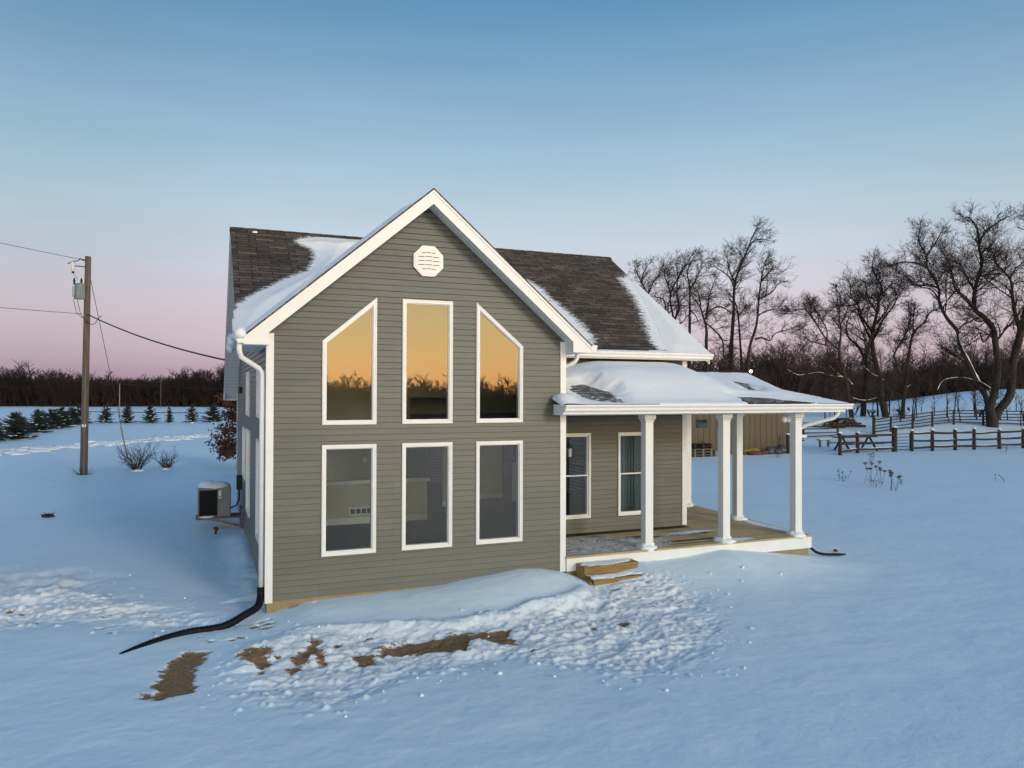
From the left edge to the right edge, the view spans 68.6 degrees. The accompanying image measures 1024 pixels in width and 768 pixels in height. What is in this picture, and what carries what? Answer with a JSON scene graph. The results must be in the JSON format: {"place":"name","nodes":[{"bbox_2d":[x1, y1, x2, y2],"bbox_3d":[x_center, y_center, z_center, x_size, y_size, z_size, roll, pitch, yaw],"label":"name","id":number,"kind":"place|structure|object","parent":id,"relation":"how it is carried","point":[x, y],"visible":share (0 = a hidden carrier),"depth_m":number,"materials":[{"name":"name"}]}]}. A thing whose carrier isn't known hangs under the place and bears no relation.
{"place":"outdoors","nodes":[
{"label":"outdoors","id":0,"kind":"place"},
{"bbox_2d":[41,513,54,517],"bbox_3d":[-13.062,3.704,21.125,0.336,0.164,0.394,0,-1,-7],"label":"grass tuft","id":1,"kind":"object","parent":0,"point":[48,515],"visible":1,"depth_m":21.05,"materials":[{"name":"brown plant"}]},
{"bbox_2d":[0,389,1023,767],"bbox_3d":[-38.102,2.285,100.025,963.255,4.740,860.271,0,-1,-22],"label":"snow ground","id":2,"kind":"structure","parent":0,"point":[892,637],"depth_m":10.92,"materials":[{"name":"white snow"}]},
{"bbox_2d":[0,418,14,440],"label":"young spruce","id":3,"kind":"object","parent":2,"relation":"on","point":[3,437],"visible":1,"depth_m":51.03,"materials":[{"name":"green plant"}]},
{"bbox_2d":[0,411,40,434],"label":"young spruce","id":4,"kind":"object","parent":2,"relation":"on","point":[13,414],"visible":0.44,"depth_m":57.81,"materials":[{"name":"green plant"}]},
{"bbox_2d":[3,415,40,439],"bbox_3d":[-35.322,3.170,53.871,2.299,1.917,3.340,0,0,5],"label":"young spruce","id":5,"kind":"object","parent":2,"relation":"on","point":[17,429],"visible":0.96,"depth_m":53.45,"materials":[{"name":"green plant"}]},
{"bbox_2d":[27,411,53,432],"bbox_3d":[-38.641,3.195,61.150,2.543,1.930,2.266,0,-1,26],"label":"young spruce","id":6,"kind":"object","parent":2,"relation":"on","point":[39,419],"visible":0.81,"depth_m":60.94,"materials":[{"name":"green plant"}]},
{"bbox_2d":[27,409,56,430],"bbox_3d":[-40.983,3.170,64.804,2.886,2.119,2.417,0,2,-43],"label":"young spruce","id":7,"kind":"object","parent":2,"relation":"on","point":[44,414],"visible":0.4,"depth_m":64.88,"materials":[{"name":"green plant"}]},
{"bbox_2d":[45,408,73,428],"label":"young spruce","id":8,"kind":"object","parent":2,"relation":"on","point":[53,415],"visible":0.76,"depth_m":68.71,"materials":[{"name":"green plant"}]},
{"bbox_2d":[55,406,80,426],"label":"young spruce","id":9,"kind":"object","parent":2,"relation":"on","point":[67,415],"visible":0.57,"depth_m":72.95,"materials":[{"name":"green plant"}]},
{"bbox_2d":[63,407,90,425],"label":"young spruce","id":10,"kind":"object","parent":2,"relation":"on","point":[73,410],"visible":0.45,"depth_m":76.73,"materials":[{"name":"green plant"}]},
{"bbox_2d":[67,256,100,474],"bbox_3d":[-18.027,-0.639,31.662,1.321,9.549,0.815,0,-1,-22],"label":"utility pole","id":11,"kind":"object","parent":2,"relation":"on","point":[81,291],"visible":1,"depth_m":31.66,"materials":[{"name":"brown wood"}]},
{"bbox_2d":[0,307,79,313],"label":"power line","id":12,"kind":"object","parent":11,"relation":"attached to","point":[39,310],"visible":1,"depth_m":30.45,"materials":[{"name":"black"}]},
{"bbox_2d":[2,243,80,259],"bbox_3d":[-26.057,-7.025,22.502,0.017,3.330,24.189,0,-1,41],"label":"power line","id":13,"kind":"object","parent":11,"relation":"attached to","point":[42,251],"visible":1,"depth_m":30.59,"materials":[{"name":"black"}]},
{"bbox_2d":[91,282,120,423],"bbox_3d":[-19.120,-0.491,35.701,0.021,8.782,7.968,0,-1,-16],"label":"guy wire","id":14,"kind":"object","parent":11,"relation":"attached to","point":[105,351],"visible":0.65,"depth_m":34.78,"materials":[{"name":"black metal"}]},
{"bbox_2d":[120,426,127,457],"bbox_3d":[-19.985,3.089,38.687,0.065,1.905,1.718,0,-1,-16],"label":"guy guard","id":15,"kind":"object","parent":14,"relation":"attached to","point":[123,440],"visible":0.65,"depth_m":38.48,"materials":[{"name":"grey plastic"}]},
{"bbox_2d":[87,314,224,360],"bbox_3d":[-13.328,-1.831,27.359,12.606,2.331,0.045,0,-1,43],"label":"service cable","id":16,"kind":"object","parent":11,"relation":"attached to","point":[159,342],"visible":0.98,"depth_m":26.41,"materials":[{"name":"black plastic"}]},
{"bbox_2d":[74,404,97,423],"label":"young spruce","id":17,"kind":"object","parent":2,"relation":"on","point":[78,408],"visible":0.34,"depth_m":80.61,"materials":[{"name":"green plant"}]},
{"bbox_2d":[95,403,115,422],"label":"young spruce","id":18,"kind":"object","parent":2,"relation":"on","point":[105,416],"visible":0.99,"depth_m":81.76,"materials":[{"name":"green plant"}]},
{"bbox_2d":[0,360,232,406],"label":"woods","id":19,"kind":"object","parent":2,"relation":"on","point":[24,389],"visible":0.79,"depth_m":165.93,"materials":[{"name":"brown plant"}]},
{"bbox_2d":[119,384,119,416],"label":"slim pole","id":20,"kind":"object","parent":2,"relation":"on","point":[119,400],"visible":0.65,"depth_m":99.92,"materials":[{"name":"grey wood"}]},
{"bbox_2d":[119,405,137,423],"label":"young spruce","id":21,"kind":"object","parent":2,"relation":"on","point":[127,413],"visible":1,"depth_m":81.87,"materials":[{"name":"green plant"}]},
{"bbox_2d":[70,411,194,412],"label":"wire fence","id":22,"kind":"object","parent":2,"relation":"on","point":[145,412],"visible":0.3,"depth_m":112.13,"materials":[{"name":"grey metal"}]},
{"bbox_2d":[114,436,159,471],"bbox_3d":[-16.739,3.108,33.558,1.972,1.717,2.594,0,-1,-22],"label":"shrub","id":23,"kind":"object","parent":2,"relation":"on","point":[134,467],"visible":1,"depth_m":33.34,"materials":[{"name":"brown plant"}]},
{"bbox_2d":[136,404,159,423],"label":"young spruce","id":24,"kind":"object","parent":2,"relation":"on","point":[148,419],"visible":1,"depth_m":82.08,"materials":[{"name":"green plant"}]},
{"bbox_2d":[151,446,178,469],"bbox_3d":[-15.642,3.335,33.887,1.219,1.286,1.374,0,-1,-5],"label":"shrub","id":25,"kind":"object","parent":2,"relation":"on","point":[165,466],"visible":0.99,"depth_m":33.88,"materials":[{"name":"brown plant"}]},
{"bbox_2d":[164,406,174,422],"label":"young spruce","id":26,"kind":"object","parent":2,"relation":"on","point":[169,417],"visible":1,"depth_m":82.30,"materials":[{"name":"green plant"}]},
{"bbox_2d":[119,587,263,653],"bbox_3d":[-4.651,3.514,11.127,0.280,0.541,2.330,0,-1,38],"label":"drain hose","id":27,"kind":"object","parent":2,"relation":"on","point":[246,613],"visible":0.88,"depth_m":11.25,"materials":[{"name":"black plastic"}]},
{"bbox_2d":[182,404,200,422],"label":"young spruce","id":28,"kind":"object","parent":2,"relation":"on","point":[192,415],"visible":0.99,"depth_m":82.49,"materials":[{"name":"green plant"}]},
{"bbox_2d":[200,402,223,422],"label":"young spruce","id":29,"kind":"object","parent":2,"relation":"on","point":[212,414],"visible":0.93,"depth_m":82.67,"materials":[{"name":"green plant"}]},
{"bbox_2d":[204,393,236,461],"bbox_3d":[-12.601,2.140,34.295,2.773,3.702,2.534,0,-1,-22],"label":"oak sapling","id":30,"kind":"object","parent":2,"relation":"on","point":[227,449],"visible":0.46,"depth_m":33.83,"materials":[{"name":"brown plant"}]},
{"bbox_2d":[0,432,781,716],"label":"snow clods","id":31,"kind":"object","parent":2,"relation":"on","point":[16,451],"visible":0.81,"depth_m":45.56,"materials":[{"name":"white snow"}]},
{"bbox_2d":[223,188,853,613],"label":"house","id":32,"kind":"structure","parent":2,"relation":"on","point":[413,388],"depth_m":14.09,"materials":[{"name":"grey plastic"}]},
{"bbox_2d":[196,505,242,528],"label":"equipment platform","id":33,"kind":"structure","parent":32,"relation":"attached to","point":[237,515],"depth_m":19.44,"materials":[{"name":"grey metal"}]},
{"bbox_2d":[197,480,230,517],"bbox_3d":[-7.737,2.958,19.497,0.800,0.945,0.712,0,-1,-22],"label":"cooling unit","id":34,"kind":"object","parent":33,"relation":"on","point":[214,498],"visible":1,"depth_m":19.26,"materials":[{"name":"grey metal"}]},
{"bbox_2d":[242,426,245,480],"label":"window","id":35,"kind":"structure","parent":32,"relation":"in","point":[243,428],"depth_m":18.66,"materials":[{"name":"white plastic"}]},
{"bbox_2d":[246,428,250,517],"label":"window","id":36,"kind":"structure","parent":32,"relation":"in","point":[248,434],"depth_m":17.29,"materials":[{"name":"white plastic"}]},
{"bbox_2d":[246,371,250,416],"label":"window","id":37,"kind":"structure","parent":32,"relation":"in","point":[248,382],"depth_m":16.66,"materials":[{"name":"white plastic"}]},
{"bbox_2d":[255,438,258,544],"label":"window","id":38,"kind":"structure","parent":32,"relation":"in","point":[257,440],"depth_m":13.99,"materials":[{"name":"white plastic"}]},
{"bbox_2d":[256,370,259,417],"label":"window","id":39,"kind":"structure","parent":32,"relation":"in","point":[257,373],"depth_m":14.01,"materials":[{"name":"white plastic"}]},
{"bbox_2d":[321,444,375,556],"bbox_3d":[-2.730,1.924,12.537,0.900,1.830,0.142,0,-1,-22],"label":"window","id":40,"kind":"structure","parent":32,"relation":"in","point":[372,549],"depth_m":12.53,"materials":[{"name":"white plastic"}]},
{"bbox_2d":[322,298,376,424],"bbox_3d":[-2.723,-0.393,12.561,0.900,2.143,0.142,0,-1,-22],"label":"window","id":41,"kind":"structure","parent":32,"relation":"in","point":[373,305],"depth_m":12.59,"materials":[{"name":"white plastic"}]},
{"bbox_2d":[401,442,452,550],"bbox_3d":[-1.487,1.933,13.045,0.900,1.830,0.142,0,-1,-22],"label":"window","id":42,"kind":"structure","parent":32,"relation":"in","point":[449,445],"depth_m":13.05,"materials":[{"name":"white plastic"}]},
{"bbox_2d":[401,299,452,423],"bbox_3d":[-1.480,-0.383,13.068,0.900,2.140,0.142,0,-1,-22],"label":"window","id":43,"kind":"structure","parent":32,"relation":"in","point":[449,373],"depth_m":13.09,"materials":[{"name":"white plastic"}]},
{"bbox_2d":[474,440,522,544],"bbox_3d":[-0.244,1.942,13.552,0.900,1.830,0.142,0,-1,-22],"label":"window","id":44,"kind":"structure","parent":32,"relation":"in","point":[519,444],"depth_m":13.61,"materials":[{"name":"white plastic"}]},
{"bbox_2d":[474,303,522,422],"bbox_3d":[-0.237,-0.375,13.576,0.900,2.143,0.142,0,-1,-22],"label":"window","id":45,"kind":"structure","parent":32,"relation":"in","point":[479,310],"depth_m":13.53,"materials":[{"name":"white plastic"}]},
{"bbox_2d":[566,439,574,457],"bbox_3d":[1.046,1.228,14.292,0.290,0.361,0.193,0,-1,-22],"label":"wall lantern","id":46,"kind":"object","parent":32,"relation":"attached to","point":[569,446],"depth_m":14.27,"materials":[{"name":"black"}]},
{"bbox_2d":[566,433,590,519],"bbox_3d":[1.281,1.994,16.270,0.905,1.850,0.142,0,-1,-22],"label":"window","id":47,"kind":"structure","parent":32,"relation":"in","point":[587,514],"depth_m":16.37,"materials":[{"name":"white plastic"}]},
{"bbox_2d":[617,432,640,515],"bbox_3d":[2.751,2.005,16.870,0.900,1.850,0.142,0,-1,-22],"label":"window","id":48,"kind":"structure","parent":32,"relation":"in","point":[632,512],"depth_m":16.69,"materials":[{"name":"white plastic"}]},
{"bbox_2d":[781,413,790,422],"bbox_3d":[5.948,0.734,16.300,0.270,0.209,0.197,0,-1,-22],"label":"flood light","id":49,"kind":"object","parent":32,"relation":"attached to","point":[784,419],"visible":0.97,"depth_m":16.23,"materials":[{"name":"white plastic"}]},
{"bbox_2d":[576,558,643,585],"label":"wooden steps","id":50,"kind":"structure","parent":2,"relation":"on","point":[599,572],"depth_m":13.86,"materials":[{"name":"brown wood"}]},
{"bbox_2d":[627,253,703,316],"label":"bare tree","id":51,"kind":"object","parent":2,"relation":"on","point":[643,276],"visible":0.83,"depth_m":72.63,"materials":[{"name":"brown plant"}]},
{"bbox_2d":[643,253,715,317],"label":"bare tree","id":52,"kind":"object","parent":2,"relation":"on","point":[668,290],"visible":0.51,"depth_m":76.62,"materials":[{"name":"brown plant"}]},
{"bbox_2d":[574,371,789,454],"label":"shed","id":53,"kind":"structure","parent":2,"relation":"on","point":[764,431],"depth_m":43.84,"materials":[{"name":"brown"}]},
{"bbox_2d":[696,419,706,427],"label":"window","id":54,"kind":"structure","parent":53,"relation":"in","point":[699,423],"depth_m":42.28,"materials":[{"name":"black"}]},
{"bbox_2d":[648,246,731,370],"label":"bare tree","id":55,"kind":"object","parent":2,"relation":"on","point":[677,293],"visible":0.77,"depth_m":75.18,"materials":[{"name":"brown plant"}]},
{"bbox_2d":[674,246,719,368],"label":"bare tree","id":56,"kind":"object","parent":2,"relation":"on","point":[689,303],"visible":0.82,"depth_m":74.84,"materials":[{"name":"brown plant"}]},
{"bbox_2d":[691,440,713,456],"bbox_3d":[10.576,3.617,41.798,1.498,0.908,0.700,0,-1,-22],"label":"pallet stack","id":57,"kind":"object","parent":2,"relation":"on","point":[700,449],"visible":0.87,"depth_m":41.58,"materials":[{"name":"brown wood"}]},
{"bbox_2d":[683,269,770,370],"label":"bare tree","id":58,"kind":"object","parent":2,"relation":"on","point":[705,322],"visible":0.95,"depth_m":70.58,"materials":[{"name":"brown plant"}]},
{"bbox_2d":[695,215,778,371],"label":"bare tree","id":59,"kind":"object","parent":2,"relation":"on","point":[739,266],"visible":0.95,"depth_m":72.33,"materials":[{"name":"brown plant"}]},
{"bbox_2d":[720,272,763,371],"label":"bare tree","id":60,"kind":"object","parent":2,"relation":"on","point":[740,346],"visible":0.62,"depth_m":72.90,"materials":[{"name":"brown plant"}]},
{"bbox_2d":[723,366,771,383],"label":"underbrush","id":61,"kind":"object","parent":2,"relation":"on","point":[760,374],"visible":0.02,"depth_m":90.44,"materials":[{"name":"brown plant"}]},
{"bbox_2d":[743,448,760,454],"bbox_3d":[13.814,3.895,43.139,1.326,0.421,0.361,0,-1,-22],"label":"yellow tarp roll","id":62,"kind":"object","parent":2,"relation":"on","point":[748,450],"visible":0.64,"depth_m":42.89,"materials":[{"name":"plastic"}]},
{"bbox_2d":[746,449,767,454],"bbox_3d":[14.029,3.970,43.032,1.526,0.394,0.604,1,-1,-32],"label":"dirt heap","id":63,"kind":"object","parent":2,"relation":"on","point":[763,452],"visible":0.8,"depth_m":42.77,"materials":[{"name":"brown soil"}]},
{"bbox_2d":[765,446,774,453],"bbox_3d":[14.993,3.907,43.488,0.666,0.570,0.527,0,-1,-22],"label":"rubbish bag","id":64,"kind":"object","parent":2,"relation":"on","point":[770,450],"visible":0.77,"depth_m":43.28,"materials":[{"name":"plastic"}]},
{"bbox_2d":[744,242,803,373],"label":"bare tree","id":65,"kind":"object","parent":2,"relation":"on","point":[763,276],"visible":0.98,"depth_m":67.10,"materials":[{"name":"brown plant"}]},
{"bbox_2d":[774,448,782,453],"bbox_3d":[15.373,3.941,43.581,0.731,0.466,0.588,0,-1,-22],"label":"rubbish bag","id":66,"kind":"object","parent":2,"relation":"on","point":[778,450],"visible":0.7,"depth_m":43.35,"materials":[{"name":"plastic"}]},
{"bbox_2d":[777,445,786,453],"bbox_3d":[15.784,3.886,43.911,0.610,0.654,0.591,0,-1,-22],"label":"rubbish bag","id":67,"kind":"object","parent":2,"relation":"on","point":[783,448],"visible":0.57,"depth_m":43.73,"materials":[{"name":"plastic"}]},
{"bbox_2d":[786,433,789,453],"bbox_3d":[16.178,3.525,43.976,0.220,1.290,0.218,0,-1,3],"label":"wooden post","id":68,"kind":"object","parent":2,"relation":"on","point":[788,442],"visible":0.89,"depth_m":43.90,"materials":[{"name":"brown wood"}]},
{"bbox_2d":[755,279,889,417],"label":"bare tree","id":69,"kind":"object","parent":2,"relation":"on","point":[809,302],"visible":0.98,"depth_m":66.52,"materials":[{"name":"brown plant"}]},
{"bbox_2d":[816,438,831,446],"bbox_3d":[20.440,3.905,49.119,1.100,0.650,0.300,0,-1,-22],"label":"bench","id":70,"kind":"object","parent":2,"relation":"on","point":[828,440],"visible":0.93,"depth_m":49.07,"materials":[{"name":"grey wood"}]},
{"bbox_2d":[810,547,845,555],"bbox_3d":[6.915,3.628,16.429,1.071,0.375,0.175,0,-1,-18],"label":"drain hose","id":71,"kind":"object","parent":2,"relation":"on","point":[826,554],"visible":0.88,"depth_m":16.34,"materials":[{"name":"black plastic"}]},
{"bbox_2d":[822,418,865,427],"bbox_3d":[26.922,3.290,61.597,4.543,1.056,2.263,0,-1,-22],"label":"brush pile","id":72,"kind":"object","parent":2,"relation":"on","point":[844,422],"visible":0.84,"depth_m":61.13,"materials":[{"name":"brown plant"}]},
{"bbox_2d":[827,435,877,451],"bbox_3d":[21.268,3.690,46.434,3.000,1.031,1.760,0,-1,-22],"label":"picnic table","id":73,"kind":"object","parent":2,"relation":"on","point":[844,441],"visible":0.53,"depth_m":46.42,"materials":[{"name":"brown wood"}]},
{"bbox_2d":[687,335,1023,403],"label":"woods","id":74,"kind":"object","parent":2,"relation":"on","point":[948,363],"visible":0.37,"depth_m":126.75,"materials":[{"name":"brown plant"}]},
{"bbox_2d":[820,285,905,415],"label":"bare tree","id":75,"kind":"object","parent":2,"relation":"on","point":[863,408],"visible":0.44,"depth_m":70.32,"materials":[{"name":"brown plant"}]},
{"bbox_2d":[818,244,916,416],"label":"bare tree","id":76,"kind":"object","parent":2,"relation":"on","point":[878,293],"visible":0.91,"depth_m":68.71,"materials":[{"name":"brown plant"}]},
{"bbox_2d":[837,426,897,454],"bbox_3d":[20.957,3.413,44.475,5.680,1.784,0.706,1,-1,-31],"label":"rail fence","id":77,"kind":"object","parent":2,"relation":"on","point":[857,435],"visible":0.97,"depth_m":44.63,"materials":[{"name":"brown wood"}]},
{"bbox_2d":[863,461,880,482],"bbox_3d":[14.203,3.480,29.698,0.747,0.916,0.434,0,-1,1],"label":"dried weed","id":78,"kind":"object","parent":2,"relation":"on","point":[871,464],"visible":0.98,"depth_m":29.70,"materials":[{"name":"brown plant"}]},
{"bbox_2d":[874,465,886,483],"bbox_3d":[14.415,3.582,29.387,0.233,0.705,0.989,0,-1,9],"label":"dried weed","id":79,"kind":"object","parent":2,"relation":"on","point":[879,469],"visible":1,"depth_m":29.43,"materials":[{"name":"brown plant"}]},
{"bbox_2d":[888,470,901,490],"bbox_3d":[13.985,3.538,27.396,0.456,0.747,0.625,0,-1,24],"label":"dried weed","id":80,"kind":"object","parent":2,"relation":"on","point":[891,474],"visible":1,"depth_m":27.39,"materials":[{"name":"brown plant"}]},
{"bbox_2d":[876,295,946,417],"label":"bare tree","id":81,"kind":"object","parent":2,"relation":"on","point":[909,340],"visible":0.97,"depth_m":67.00,"materials":[{"name":"brown plant"}]},
{"bbox_2d":[802,410,1023,438],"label":"rail fence","id":82,"kind":"object","parent":2,"relation":"on","point":[912,423],"visible":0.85,"depth_m":61.16,"materials":[{"name":"brown wood"}]},
{"bbox_2d":[818,370,1023,425],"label":"underbrush","id":83,"kind":"object","parent":2,"relation":"on","point":[898,410],"visible":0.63,"depth_m":69.18,"materials":[{"name":"brown plant"}]},
{"bbox_2d":[860,200,1023,427],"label":"bare tree","id":84,"kind":"object","parent":2,"relation":"on","point":[990,399],"visible":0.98,"depth_m":62.87,"materials":[{"name":"brown plant"}]},
{"bbox_2d":[909,427,1023,450],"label":"rail fence","id":85,"kind":"object","parent":2,"relation":"on","point":[932,440],"visible":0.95,"depth_m":47.03,"materials":[{"name":"brown wood"}]},
{"bbox_2d":[897,433,909,449],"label":"metal gate","id":86,"kind":"structure","parent":85,"relation":"attached to","point":[904,443],"depth_m":45.89,"materials":[{"name":"black"}]},
{"bbox_2d":[929,202,1023,421],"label":"bare tree","id":87,"kind":"object","parent":2,"relation":"on","point":[1006,401],"visible":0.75,"depth_m":62.56,"materials":[{"name":"brown plant"}]},
{"bbox_2d":[0,0,1023,381],"label":"sky","id":88,"kind":"structure","parent":0,"point":[135,134],"materials":[{"name":"blue"}]},
{"bbox_2d":[712,450,717,456],"bbox_3d":[11.484,3.906,42.112,0.620,0.380,0.540,0,-1,-22],"label":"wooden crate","id":89,"kind":"object","parent":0,"point":[715,452],"visible":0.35,"depth_m":41.83,"materials":[{"name":"grey wood"}]}
]}

